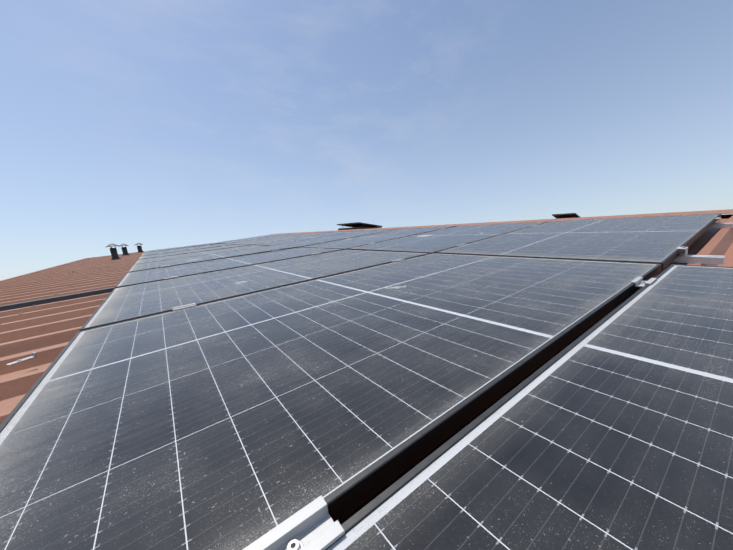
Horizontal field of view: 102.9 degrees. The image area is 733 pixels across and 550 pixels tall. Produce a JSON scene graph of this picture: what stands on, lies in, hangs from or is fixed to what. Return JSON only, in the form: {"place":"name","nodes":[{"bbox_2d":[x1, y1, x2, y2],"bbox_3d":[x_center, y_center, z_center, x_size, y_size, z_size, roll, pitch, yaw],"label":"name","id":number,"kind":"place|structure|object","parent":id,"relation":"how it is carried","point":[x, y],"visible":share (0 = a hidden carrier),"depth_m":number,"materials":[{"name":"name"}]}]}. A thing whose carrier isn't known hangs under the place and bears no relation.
{"place":"outdoors","nodes":[
{"label":"outdoors","id":0,"kind":"place"},
{"bbox_2d":[0,0,732,280],"label":"sky","id":1,"kind":"structure","parent":0,"point":[154,124],"materials":[{"name":"blue"}]},
{"bbox_2d":[216,209,732,277],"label":"roof facet","id":2,"kind":"object","parent":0,"point":[701,238],"visible":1,"depth_m":2.04,"materials":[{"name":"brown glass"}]},
{"bbox_2d":[0,252,641,523],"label":"roof","id":3,"kind":"structure","parent":2,"relation":"attached to","point":[46,333],"depth_m":1.53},
{"bbox_2d":[6,352,36,365],"bbox_3d":[-1.083,0.263,0.917,0.024,0.014,0.060,-1,12,26],"label":"roof bracket","id":4,"kind":"object","parent":3,"relation":"attached to","point":[34,355],"visible":1,"depth_m":0.92,"materials":[{"name":"metal"}]},
{"bbox_2d":[0,287,114,310],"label":"cable tray","id":5,"kind":"object","parent":3,"relation":"on","point":[51,299],"depth_m":1.98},
{"bbox_2d":[0,257,114,324],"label":"roof screws","id":6,"kind":"object","parent":3,"relation":"attached to","point":[62,289],"visible":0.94,"depth_m":3.14,"materials":[{"name":"silver metal"}]},
{"bbox_2d":[106,243,120,259],"bbox_3d":[-5.595,-0.505,6.470,0.267,0.390,0.267,-13,13,-34],"label":"vent pipe","id":7,"kind":"object","parent":3,"relation":"on","point":[114,253],"visible":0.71,"depth_m":6.43,"materials":[{"name":"metal"}]},
{"bbox_2d":[118,244,129,255],"bbox_3d":[-6.784,-0.702,8.190,0.267,0.360,0.267,-13,13,-34],"label":"vent pipe","id":8,"kind":"object","parent":3,"relation":"on","point":[124,251],"visible":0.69,"depth_m":8.15,"materials":[{"name":"metal"}]},
{"bbox_2d":[135,243,143,252],"bbox_3d":[-7.216,-0.860,9.286,0.267,0.340,0.267,-13,13,-34],"label":"vent pipe","id":9,"kind":"object","parent":3,"relation":"on","point":[139,248],"visible":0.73,"depth_m":9.24,"materials":[{"name":"metal"}]},
{"bbox_2d":[143,244,219,253],"bbox_3d":[-4.532,-0.661,7.343,1.754,0.030,1.096,-13,13,-34],"label":"solar panel","id":10,"kind":"object","parent":3,"relation":"on","point":[179,248],"visible":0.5,"depth_m":7.36,"materials":[{"name":"grey glass"}]},
{"bbox_2d":[144,243,219,251],"bbox_3d":[-5.189,-0.774,8.245,1.754,0.030,1.096,-14,13,-34],"label":"solar panel","id":11,"kind":"object","parent":3,"relation":"on","point":[182,247],"visible":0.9,"depth_m":8.17,"materials":[{"name":"grey glass"}]},
{"bbox_2d":[138,244,247,259],"bbox_3d":[-3.219,-0.450,5.539,1.754,0.030,1.096,-13,13,-34],"label":"solar panel","id":12,"kind":"object","parent":3,"relation":"on","point":[189,251],"visible":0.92,"depth_m":5.44,"materials":[{"name":"grey glass"}]},
{"bbox_2d":[135,245,262,263],"bbox_3d":[-2.561,-0.340,4.637,1.754,0.032,1.096,-13,13,-34],"label":"solar panel","id":13,"kind":"object","parent":3,"relation":"on","point":[146,260],"visible":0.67,"depth_m":4.57,"materials":[{"name":"grey glass"}]},
{"bbox_2d":[128,245,297,271],"bbox_3d":[-1.905,-0.237,3.734,1.754,0.031,1.096,-14,13,-34],"label":"solar panel","id":14,"kind":"object","parent":3,"relation":"on","point":[185,260],"visible":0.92,"depth_m":3.58,"materials":[{"name":"grey glass"}]},
{"bbox_2d":[115,247,343,287],"bbox_3d":[-1.248,-0.125,2.833,1.754,0.031,1.096,-13,13,-34],"label":"solar panel","id":15,"kind":"object","parent":3,"relation":"on","point":[146,276],"visible":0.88,"depth_m":2.65,"materials":[{"name":"grey glass"}]},
{"bbox_2d":[80,249,429,330],"bbox_3d":[-0.591,-0.018,1.931,1.754,0.031,1.096,-13,13,-34],"label":"solar panel","id":16,"kind":"object","parent":3,"relation":"on","point":[124,303],"visible":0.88,"depth_m":1.65,"materials":[{"name":"black glass"}]},
{"bbox_2d":[0,253,661,549],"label":"solar panel","id":17,"kind":"object","parent":3,"relation":"on","point":[241,422],"visible":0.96,"depth_m":0.49,"materials":[{"name":"black glass"}]},
{"bbox_2d":[325,264,732,549],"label":"solar panel","id":18,"kind":"object","parent":3,"relation":"on","point":[613,430],"visible":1,"depth_m":0.32,"materials":[{"name":"black glass"}]},
{"bbox_3d":[-1.445,-0.316,4.060,0.040,0.028,12.546,-13,13,-34],"label":"mounting rail","id":19,"kind":"object","parent":3,"relation":"attached to","visible":0},
{"bbox_2d":[630,277,656,286],"bbox_3d":[0.851,0.031,0.897,0.080,0.034,0.045,-13,13,-34],"label":"clamp","id":20,"kind":"object","parent":19,"relation":"on","point":[639,281],"visible":0.96,"depth_m":0.89,"materials":[{"name":"metal"}]},
{"label":"mounting rail","id":21,"kind":"object","parent":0,"visible":0},
{"bbox_2d":[172,303,196,310],"bbox_3d":[-0.720,0.141,1.160,0.080,0.034,0.045,-13,13,-34],"label":"clamp","id":22,"kind":"object","parent":21,"relation":"on","point":[184,306],"visible":0.54,"depth_m":1.15,"materials":[{"name":"metal"}]},
{"bbox_2d":[141,243,235,255],"bbox_3d":[-3.876,-0.561,6.440,1.754,0.032,1.096,-13,13,-34],"label":"solar panel","id":23,"kind":"object","parent":21,"relation":"on","point":[171,251],"visible":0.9,"depth_m":6.36,"materials":[{"name":"grey glass"}]},
{"bbox_2d":[243,496,344,549],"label":"clamp","id":24,"kind":"object","parent":21,"relation":"on","point":[312,525],"visible":1,"depth_m":0.27,"materials":[{"name":"metal"}]}
]}

